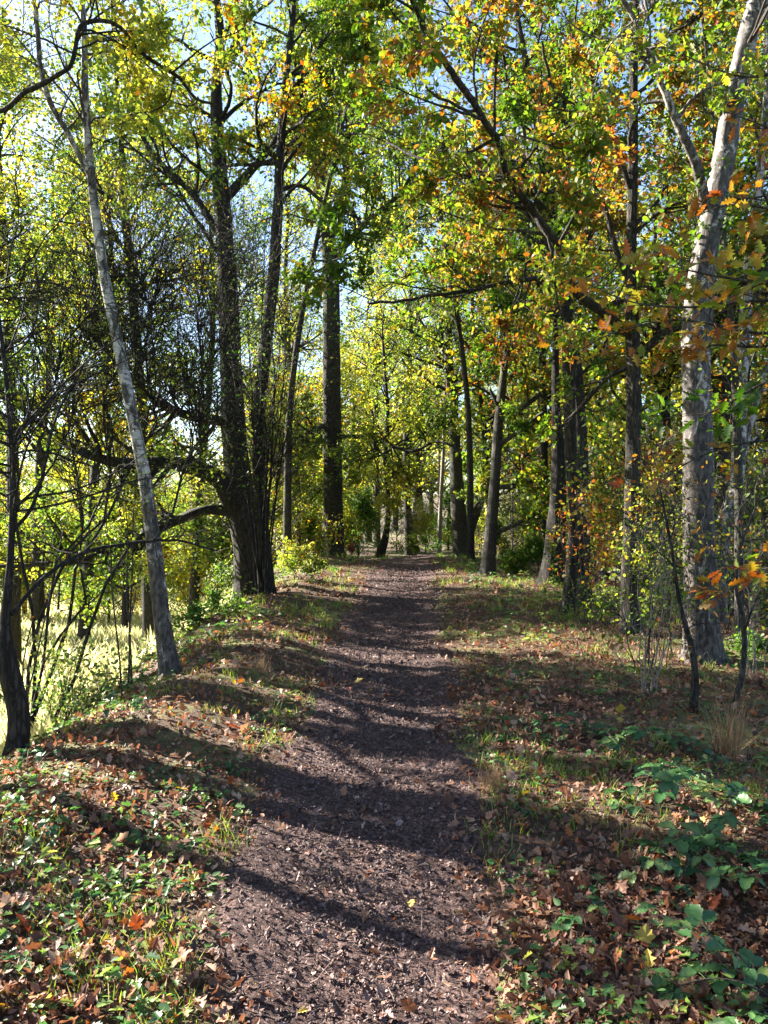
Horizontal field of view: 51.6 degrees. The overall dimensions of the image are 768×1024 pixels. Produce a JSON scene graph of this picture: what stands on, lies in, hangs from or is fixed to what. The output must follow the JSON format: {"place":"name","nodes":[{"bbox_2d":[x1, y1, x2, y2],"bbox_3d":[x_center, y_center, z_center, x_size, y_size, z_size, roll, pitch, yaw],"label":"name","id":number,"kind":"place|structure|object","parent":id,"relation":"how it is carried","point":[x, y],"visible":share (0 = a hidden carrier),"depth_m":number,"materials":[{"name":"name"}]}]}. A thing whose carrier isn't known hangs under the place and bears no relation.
{"place":"outdoors","nodes":[
{"label":"outdoors","id":0,"kind":"place"},
{"bbox_2d":[218,553,499,1023],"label":"path","id":1,"kind":"structure","parent":0,"point":[243,934],"depth_m":3.71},
{"bbox_2d":[390,531,443,557],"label":"green bush","id":2,"kind":"object","parent":1,"relation":"on","point":[416,547],"visible":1,"depth_m":30.97,"materials":[{"name":"green plant"}]},
{"bbox_2d":[0,494,767,1023],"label":"ground","id":3,"kind":"structure","parent":0,"point":[272,752],"depth_m":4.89,"materials":[{"name":"brown plant"}]},
{"bbox_2d":[0,513,49,617],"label":"bush","id":4,"kind":"object","parent":3,"relation":"on","point":[24,587],"visible":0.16,"depth_m":33.95,"materials":[{"name":"green plant"}]},
{"bbox_2d":[0,31,59,339],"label":"oak tree","id":5,"kind":"object","parent":3,"relation":"on","point":[12,201],"visible":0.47,"depth_m":11.40,"materials":[{"name":"green plant"}]},
{"bbox_2d":[0,818,64,879],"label":"bramble","id":6,"kind":"object","parent":3,"relation":"on","point":[29,840],"visible":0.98,"depth_m":3.43,"materials":[{"name":"green plant"}]},
{"bbox_2d":[0,746,76,793],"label":"bramble","id":7,"kind":"object","parent":3,"relation":"on","point":[35,750],"visible":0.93,"depth_m":4.67,"materials":[{"name":"green plant"}]},
{"bbox_2d":[0,8,84,437],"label":"oak tree","id":8,"kind":"object","parent":3,"relation":"on","point":[8,211],"visible":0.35,"depth_m":9.88,"materials":[{"name":"green plant"}]},
{"bbox_2d":[0,14,97,342],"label":"tall tree","id":9,"kind":"object","parent":3,"relation":"on","point":[6,178],"visible":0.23,"depth_m":20.10,"materials":[{"name":"green plant"}]},
{"bbox_2d":[0,0,121,669],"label":"tall tree","id":10,"kind":"object","parent":3,"relation":"on","point":[15,620],"visible":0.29,"depth_m":22.03,"materials":[{"name":"green plant"}]},
{"bbox_2d":[0,112,124,624],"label":"tall tree","id":11,"kind":"object","parent":3,"relation":"on","point":[40,601],"visible":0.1,"depth_m":32.84,"materials":[{"name":"green plant"}]},
{"bbox_2d":[3,433,130,698],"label":"slope sapling","id":12,"kind":"object","parent":3,"relation":"on","point":[32,616],"visible":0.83,"depth_m":7.64,"materials":[{"name":"green plant"}]},
{"bbox_2d":[20,423,131,623],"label":"oak tree","id":13,"kind":"object","parent":3,"relation":"on","point":[80,482],"visible":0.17,"depth_m":32.88,"materials":[{"name":"green plant"}]},
{"bbox_2d":[21,610,150,740],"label":"green bush","id":14,"kind":"object","parent":3,"relation":"on","point":[63,684],"visible":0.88,"depth_m":8.03,"materials":[{"name":"green plant"}]},
{"bbox_2d":[56,511,141,626],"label":"bush","id":15,"kind":"object","parent":3,"relation":"on","point":[117,593],"visible":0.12,"depth_m":32.98,"materials":[{"name":"green plant"}]},
{"bbox_2d":[0,0,204,681],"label":"birch tree","id":16,"kind":"object","parent":3,"relation":"on","point":[168,660],"visible":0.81,"depth_m":7.49,"materials":[{"name":"grey plant"}]},
{"bbox_2d":[0,0,217,644],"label":"tall tree","id":17,"kind":"object","parent":3,"relation":"on","point":[147,618],"visible":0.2,"depth_m":22.14,"materials":[{"name":"green plant"}]},
{"bbox_2d":[57,424,168,695],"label":"slope sapling","id":18,"kind":"object","parent":3,"relation":"on","point":[130,611],"visible":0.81,"depth_m":9.13,"materials":[{"name":"green plant"}]},
{"bbox_2d":[19,41,212,643],"bbox_3d":[-9.945,-6.213,28.596,7.121,21.926,6.715,2,-4,-24],"label":"tall tree","id":19,"kind":"object","parent":3,"relation":"on","point":[81,632],"visible":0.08,"depth_m":27.32,"materials":[{"name":"green plant"}]},
{"bbox_2d":[0,586,232,755],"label":"meadow grass","id":20,"kind":"structure","parent":3,"relation":"on","point":[136,627],"depth_m":23.73,"materials":[{"name":"plant"}]},
{"bbox_2d":[0,100,241,758],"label":"hawthorn tree","id":21,"kind":"object","parent":3,"relation":"on","point":[17,707],"visible":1,"depth_m":5.27,"materials":[{"name":"green plant"}]},
{"bbox_2d":[100,695,151,730],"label":"bramble","id":22,"kind":"object","parent":3,"relation":"on","point":[137,703],"visible":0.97,"depth_m":5.72,"materials":[{"name":"green plant"}]},
{"bbox_2d":[66,417,191,629],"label":"oak tree","id":23,"kind":"object","parent":3,"relation":"on","point":[124,621],"visible":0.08,"depth_m":30.52,"materials":[{"name":"green plant"}]},
{"bbox_2d":[0,0,263,141],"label":"oak tree","id":24,"kind":"object","parent":3,"relation":"on","point":[157,28],"visible":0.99,"depth_m":6.91,"materials":[{"name":"green plant"}]},
{"bbox_2d":[0,0,361,628],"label":"oak tree","id":25,"kind":"object","parent":3,"relation":"on","point":[217,111],"visible":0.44,"depth_m":15.90,"materials":[{"name":"green plant"}]},
{"bbox_2d":[163,504,231,620],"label":"bush","id":26,"kind":"object","parent":3,"relation":"on","point":[177,582],"visible":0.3,"depth_m":31.44,"materials":[{"name":"green plant"}]},
{"bbox_2d":[131,63,282,610],"bbox_3d":[-6.346,-5.549,29.285,6.215,20.294,6.076,2,0,-22],"label":"tall tree","id":27,"kind":"object","parent":3,"relation":"on","point":[193,592],"visible":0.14,"depth_m":28.90,"materials":[{"name":"green plant"}]},
{"bbox_2d":[0,66,419,736],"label":"thorn shrub","id":28,"kind":"object","parent":3,"relation":"on","point":[154,300],"visible":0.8,"depth_m":9.49,"materials":[{"name":"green plant"}]},
{"bbox_2d":[171,553,266,632],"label":"green bush","id":29,"kind":"object","parent":3,"relation":"on","point":[216,597],"visible":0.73,"depth_m":11.57,"materials":[{"name":"green plant"}]},
{"bbox_2d":[164,458,292,604],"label":"bush","id":30,"kind":"object","parent":3,"relation":"on","point":[216,544],"visible":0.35,"depth_m":28.52,"materials":[{"name":"green plant"}]},
{"bbox_2d":[147,191,348,597],"bbox_3d":[-2.438,-2.175,14.407,3.736,7.464,3.451,0,0,0],"label":"hazel shrub","id":31,"kind":"object","parent":3,"relation":"on","point":[263,569],"visible":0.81,"depth_m":14.05,"materials":[{"name":"green plant"}]},
{"bbox_2d":[180,405,326,565],"bbox_3d":[-3.878,-0.633,23.849,4.632,6.151,3.867,-1,-1,-1],"label":"thicket shrub","id":32,"kind":"object","parent":3,"relation":"on","point":[295,492],"visible":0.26,"depth_m":24.08,"materials":[{"name":"green plant"}]},
{"bbox_2d":[204,351,321,546],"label":"oak tree","id":33,"kind":"object","parent":3,"relation":"on","point":[269,410],"visible":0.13,"depth_m":29.58,"materials":[{"name":"green plant"}]},
{"bbox_2d":[210,119,354,542],"bbox_3d":[-4.792,-7.910,35.932,7.022,21.926,7.447,0,0,-36],"label":"tall tree","id":34,"kind":"object","parent":3,"relation":"on","point":[294,222],"visible":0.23,"depth_m":35.96,"materials":[{"name":"green plant"}]},
{"bbox_2d":[215,412,355,563],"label":"bush","id":35,"kind":"object","parent":3,"relation":"on","point":[294,509],"visible":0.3,"depth_m":26.11,"materials":[{"name":"green plant"}]},
{"bbox_2d":[245,362,347,557],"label":"oak tree","id":36,"kind":"object","parent":3,"relation":"on","point":[319,465],"visible":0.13,"depth_m":31.93,"materials":[{"name":"green plant"}]},
{"bbox_2d":[274,536,328,580],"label":"green bush","id":37,"kind":"object","parent":3,"relation":"on","point":[294,563],"visible":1,"depth_m":17.44,"materials":[{"name":"green plant"}]},
{"bbox_2d":[202,0,401,594],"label":"oak tree","id":38,"kind":"object","parent":3,"relation":"on","point":[341,42],"visible":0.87,"depth_m":14.70,"materials":[{"name":"green plant"}]},
{"bbox_2d":[279,364,376,552],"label":"oak tree","id":39,"kind":"object","parent":3,"relation":"on","point":[342,391],"visible":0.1,"depth_m":45.93,"materials":[{"name":"green plant"}]},
{"bbox_2d":[212,0,460,565],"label":"oak tree","id":40,"kind":"object","parent":3,"relation":"on","point":[287,515],"visible":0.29,"depth_m":21.93,"materials":[{"name":"green plant"}]},
{"bbox_2d":[305,290,367,460],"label":"tree foliage","id":41,"kind":"object","parent":3,"relation":"on","point":[343,376],"visible":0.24,"depth_m":46.62,"materials":[{"name":"green plant"}]},
{"bbox_2d":[227,0,486,556],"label":"oak tree","id":42,"kind":"object","parent":3,"relation":"on","point":[333,449],"visible":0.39,"depth_m":28.56,"materials":[{"name":"green plant"}]},
{"bbox_2d":[342,481,383,555],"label":"bush","id":43,"kind":"object","parent":3,"relation":"on","point":[364,501],"visible":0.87,"depth_m":35.95,"materials":[{"name":"green plant"}]},
{"bbox_2d":[315,225,411,539],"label":"tall tree","id":44,"kind":"object","parent":3,"relation":"on","point":[353,334],"visible":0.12,"depth_m":60.42,"materials":[{"name":"green plant"}]},
{"bbox_2d":[310,342,421,493],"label":"oak tree","id":45,"kind":"object","parent":3,"relation":"on","point":[357,413],"visible":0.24,"depth_m":49.03,"materials":[{"name":"green plant"}]},
{"bbox_2d":[315,190,427,546],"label":"tall tree","id":46,"kind":"object","parent":3,"relation":"on","point":[359,358],"visible":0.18,"depth_m":49.50,"materials":[{"name":"green plant"}]},
{"bbox_2d":[318,337,430,541],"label":"oak tree","id":47,"kind":"object","parent":3,"relation":"on","point":[350,361],"visible":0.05,"depth_m":57.73,"materials":[{"name":"green plant"}]},
{"bbox_2d":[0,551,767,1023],"bbox_3d":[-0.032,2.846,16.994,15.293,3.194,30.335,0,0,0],"label":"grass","id":48,"kind":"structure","parent":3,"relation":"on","point":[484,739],"depth_m":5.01,"materials":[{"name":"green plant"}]},
{"bbox_2d":[344,255,423,557],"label":"young tree","id":49,"kind":"object","parent":3,"relation":"on","point":[382,548],"visible":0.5,"depth_m":30.92,"materials":[{"name":"green plant"}]},
{"bbox_2d":[0,554,767,1023],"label":"ground cover","id":50,"kind":"object","parent":3,"relation":"on","point":[164,1006],"visible":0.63,"depth_m":3.42,"materials":[{"name":"green plant"}]},
{"bbox_2d":[60,562,724,1023],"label":"path debris","id":51,"kind":"object","parent":3,"relation":"on","point":[352,888],"visible":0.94,"depth_m":3.83,"materials":[{"name":"brown plant"}]},
{"bbox_2d":[352,118,457,554],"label":"tall tree","id":52,"kind":"object","parent":3,"relation":"on","point":[408,508],"visible":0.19,"depth_m":39.19,"materials":[{"name":"green plant"}]},
{"bbox_2d":[351,343,480,538],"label":"oak tree","id":53,"kind":"object","parent":3,"relation":"on","point":[422,458],"visible":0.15,"depth_m":54.76,"materials":[{"name":"green plant"}]},
{"bbox_2d":[315,0,530,561],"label":"oak tree","id":54,"kind":"object","parent":3,"relation":"on","point":[470,514],"visible":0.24,"depth_m":25.93,"materials":[{"name":"green plant"}]},
{"bbox_2d":[398,494,450,552],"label":"bush","id":55,"kind":"object","parent":3,"relation":"on","point":[425,524],"visible":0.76,"depth_m":43.78,"materials":[{"name":"green plant"}]},
{"bbox_2d":[392,341,478,510],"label":"young tree","id":56,"kind":"object","parent":3,"relation":"on","point":[433,481],"visible":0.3,"depth_m":44.19,"materials":[{"name":"green plant"}]},
{"bbox_2d":[390,247,490,555],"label":"young tree","id":57,"kind":"object","parent":3,"relation":"on","point":[440,508],"visible":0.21,"depth_m":37.93,"materials":[{"name":"green plant"}]},
{"bbox_2d":[342,115,550,556],"bbox_3d":[3.142,-7.567,35.551,10.382,19.434,7.245,0,0,-13],"label":"beech tree","id":58,"kind":"object","parent":3,"relation":"on","point":[458,493],"visible":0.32,"depth_m":35.66,"materials":[{"name":"green plant"}]},
{"bbox_2d":[415,476,483,549],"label":"bush","id":59,"kind":"object","parent":3,"relation":"on","point":[446,502],"visible":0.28,"depth_m":45.80,"materials":[{"name":"green plant"}]},
{"bbox_2d":[413,171,537,557],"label":"tall tree","id":60,"kind":"object","parent":3,"relation":"on","point":[480,401],"visible":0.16,"depth_m":35.03,"materials":[{"name":"green plant"}]},
{"bbox_2d":[351,0,628,604],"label":"oak tree","id":61,"kind":"object","parent":3,"relation":"on","point":[542,206],"visible":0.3,"depth_m":13.44,"materials":[{"name":"green plant"}]},
{"bbox_2d":[460,758,521,794],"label":"dry grass tuft","id":62,"kind":"object","parent":3,"relation":"on","point":[493,783],"visible":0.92,"depth_m":4.49,"materials":[{"name":"beige plant"}]},
{"bbox_2d":[421,82,562,575],"bbox_3d":[2.890,-4.848,20.031,4.024,13.037,4.820,0,0,0],"label":"oak tree","id":63,"kind":"object","parent":3,"relation":"on","point":[532,512],"visible":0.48,"depth_m":19.50,"materials":[{"name":"green plant"}]},
{"bbox_2d":[281,0,710,614],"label":"oak tree","id":64,"kind":"object","parent":3,"relation":"on","point":[505,310],"visible":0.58,"depth_m":10.92,"materials":[{"name":"green plant"}]},
{"bbox_2d":[475,452,535,550],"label":"thicket shrub","id":65,"kind":"object","parent":3,"relation":"on","point":[511,499],"visible":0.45,"depth_m":29.99,"materials":[{"name":"green plant"}]},
{"bbox_2d":[481,487,534,554],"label":"bush","id":66,"kind":"object","parent":3,"relation":"on","point":[505,533],"visible":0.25,"depth_m":35.48,"materials":[{"name":"green plant"}]},
{"bbox_2d":[499,527,543,574],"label":"green bush","id":67,"kind":"object","parent":3,"relation":"on","point":[531,551],"visible":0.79,"depth_m":20.45,"materials":[{"name":"green plant"}]},
{"bbox_2d":[426,199,646,529],"bbox_3d":[5.326,-5.408,30.138,7.105,15.047,9.351,0,0,-37],"label":"oak tree","id":68,"kind":"object","parent":3,"relation":"on","point":[521,452],"visible":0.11,"depth_m":29.94,"materials":[{"name":"green plant"}]},
{"bbox_2d":[452,11,622,564],"bbox_3d":[4.755,-6.334,23.863,5.280,16.217,4.971,0,0,25],"label":"tall tree","id":69,"kind":"object","parent":3,"relation":"on","point":[541,353],"visible":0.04,"depth_m":23.78,"materials":[{"name":"green plant"}]},
{"bbox_2d":[403,0,675,354],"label":"oak tree","id":70,"kind":"object","parent":3,"relation":"on","point":[612,270],"visible":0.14,"depth_m":15.14,"materials":[{"name":"green plant"}]},
{"bbox_2d":[316,0,767,635],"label":"oak tree","id":71,"kind":"object","parent":3,"relation":"on","point":[594,144],"visible":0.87,"depth_m":7.80,"materials":[{"name":"green plant"}]},
{"bbox_2d":[454,0,638,584],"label":"oak tree","id":72,"kind":"object","parent":3,"relation":"on","point":[557,463],"visible":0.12,"depth_m":17.87,"materials":[{"name":"green plant"}]},
{"bbox_2d":[555,873,622,946],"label":"bramble","id":73,"kind":"object","parent":3,"relation":"on","point":[568,922],"visible":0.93,"depth_m":3.05,"materials":[{"name":"green plant"}]},
{"bbox_2d":[540,488,646,599],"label":"twiggy shrub","id":74,"kind":"object","parent":3,"relation":"on","point":[556,552],"visible":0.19,"depth_m":14.51,"materials":[{"name":"green plant"}]},
{"bbox_2d":[536,448,670,622],"bbox_3d":[3.007,0.355,11.091,1.767,2.494,1.019,0,0,0],"label":"twiggy shrub","id":75,"kind":"object","parent":3,"relation":"on","point":[582,498],"visible":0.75,"depth_m":11.03,"materials":[{"name":"green plant"}]},
{"bbox_2d":[528,175,680,580],"bbox_3d":[6.517,-3.818,22.341,3.889,12.050,4.086,0,0,-31],"label":"young tree","id":76,"kind":"object","parent":3,"relation":"on","point":[598,404],"visible":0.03,"depth_m":22.41,"materials":[{"name":"green plant"}]},
{"bbox_2d":[523,711,719,758],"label":"bramble","id":77,"kind":"object","parent":3,"relation":"on","point":[612,745],"visible":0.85,"depth_m":5.51,"materials":[{"name":"green plant"}]},
{"bbox_2d":[571,374,683,616],"bbox_3d":[3.626,-0.231,11.556,1.788,3.704,1.431,0,0,0],"label":"shrub","id":78,"kind":"object","parent":3,"relation":"on","point":[599,451],"visible":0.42,"depth_m":11.51,"materials":[{"name":"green plant"}]},
{"bbox_2d":[549,438,731,668],"bbox_3d":[2.643,0.436,8.350,1.820,2.445,1.154,0,0,0],"label":"twiggy shrub","id":79,"kind":"object","parent":3,"relation":"on","point":[658,534],"visible":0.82,"depth_m":8.28,"materials":[{"name":"green plant"}]},
{"bbox_2d":[522,142,767,598],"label":"oak tree","id":80,"kind":"object","parent":3,"relation":"on","point":[651,379],"visible":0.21,"depth_m":19.39,"materials":[{"name":"green plant"}]},
{"bbox_2d":[529,0,767,664],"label":"birch tree","id":81,"kind":"object","parent":3,"relation":"on","point":[708,647],"visible":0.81,"depth_m":8.47,"materials":[{"name":"grey plant"}]},
{"bbox_2d":[536,4,767,609],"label":"young oak","id":82,"kind":"object","parent":3,"relation":"on","point":[756,280],"visible":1,"depth_m":4.72,"materials":[{"name":"orange plant"}]},
{"bbox_2d":[582,427,728,657],"bbox_3d":[3.009,0.379,8.800,1.541,2.566,1.001,0,0,20],"label":"twiggy shrub","id":83,"kind":"object","parent":3,"relation":"on","point":[647,594],"visible":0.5,"depth_m":8.81,"materials":[{"name":"yellow plant"}]},
{"bbox_2d":[583,459,727,697],"bbox_3d":[2.319,0.555,7.117,1.237,2.208,0.920,0,0,0],"label":"twiggy shrub","id":84,"kind":"object","parent":3,"relation":"on","point":[612,646],"visible":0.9,"depth_m":6.98,"materials":[{"name":"green plant"}]},
{"bbox_2d":[596,406,724,584],"bbox_3d":[5.809,-0.320,16.947,2.686,4.543,3.209,0,0,45],"label":"thicket shrub","id":85,"kind":"object","parent":3,"relation":"on","point":[666,435],"visible":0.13,"depth_m":16.75,"materials":[{"name":"green plant"}]},
{"bbox_2d":[611,25,721,336],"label":"tall tree","id":86,"kind":"object","parent":3,"relation":"on","point":[655,105],"visible":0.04,"depth_m":29.72,"materials":[{"name":"green plant"}]},
{"bbox_2d":[624,474,728,712],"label":"dark sapling","id":87,"kind":"object","parent":3,"relation":"on","point":[694,692],"visible":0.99,"depth_m":6.38,"materials":[{"name":"brown plant"}]},
{"bbox_2d":[585,726,767,773],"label":"bramble","id":88,"kind":"object","parent":3,"relation":"on","point":[634,732],"visible":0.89,"depth_m":4.87,"materials":[{"name":"green plant"}]},
{"bbox_2d":[586,0,767,642],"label":"oak tree","id":89,"kind":"object","parent":3,"relation":"on","point":[708,116],"visible":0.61,"depth_m":9.57,"materials":[{"name":"green plant"}]},
{"bbox_2d":[602,761,767,852],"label":"bramble","id":90,"kind":"object","parent":3,"relation":"on","point":[736,794],"visible":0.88,"depth_m":4.11,"materials":[{"name":"green plant"}]},
{"bbox_2d":[605,201,767,554],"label":"oak tree","id":91,"kind":"object","parent":3,"relation":"on","point":[716,383],"visible":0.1,"depth_m":20.64,"materials":[{"name":"green plant"}]},
{"bbox_2d":[616,762,767,909],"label":"bramble","id":92,"kind":"object","parent":3,"relation":"on","point":[696,840],"visible":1,"depth_m":3.51,"materials":[{"name":"green plant"}]},
{"bbox_2d":[618,0,767,516],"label":"tall tree","id":93,"kind":"object","parent":3,"relation":"on","point":[722,316],"visible":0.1,"depth_m":18.23,"materials":[{"name":"green plant"}]},
{"bbox_2d":[634,902,767,1023],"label":"bramble","id":94,"kind":"object","parent":3,"relation":"on","point":[695,913],"visible":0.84,"depth_m":2.65,"materials":[{"name":"green plant"}]},
{"bbox_2d":[652,430,767,633],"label":"twiggy shrub","id":95,"kind":"object","parent":3,"relation":"on","point":[721,528],"visible":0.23,"depth_m":10.11,"materials":[{"name":"green plant"}]},
{"bbox_2d":[673,0,767,421],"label":"tall tree","id":96,"kind":"object","parent":3,"relation":"on","point":[746,148],"visible":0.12,"depth_m":15.73,"materials":[{"name":"green plant"}]},
{"bbox_2d":[673,446,767,622],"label":"thicket shrub","id":97,"kind":"object","parent":3,"relation":"on","point":[745,507],"visible":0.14,"depth_m":14.99,"materials":[{"name":"green plant"}]},
{"bbox_2d":[679,854,767,893],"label":"bramble","id":98,"kind":"object","parent":3,"relation":"on","point":[713,873],"visible":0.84,"depth_m":3.23,"materials":[{"name":"green plant"}]},
{"bbox_2d":[693,489,767,703],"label":"crooked sapling","id":99,"kind":"object","parent":3,"relation":"on","point":[742,671],"visible":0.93,"depth_m":6.68,"materials":[{"name":"brown plant"}]},
{"bbox_2d":[694,364,767,623],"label":"twiggy shrub","id":100,"kind":"object","parent":3,"relation":"on","point":[754,531],"visible":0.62,"depth_m":8.19,"materials":[{"name":"green plant"}]},
{"bbox_2d":[694,688,767,758],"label":"dry grass tuft","id":101,"kind":"object","parent":3,"relation":"on","point":[729,749],"visible":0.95,"depth_m":5.13,"materials":[{"name":"beige plant"}]},
{"bbox_2d":[699,0,767,624],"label":"birch tree","id":102,"kind":"object","parent":3,"relation":"on","point":[762,107],"visible":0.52,"depth_m":11.15,"materials":[{"name":"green plant"}]},
{"bbox_2d":[699,457,767,678],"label":"twiggy shrub","id":103,"kind":"object","parent":3,"relation":"on","point":[749,598],"visible":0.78,"depth_m":7.62,"materials":[{"name":"green plant"}]},
{"bbox_2d":[723,626,767,657],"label":"bush","id":104,"kind":"object","parent":3,"relation":"on","point":[759,646],"visible":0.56,"depth_m":8.89,"materials":[{"name":"green plant"}]},
{"bbox_2d":[0,0,767,497],"label":"sky","id":105,"kind":"structure","parent":0,"point":[202,37],"materials":[{"name":"blue"}]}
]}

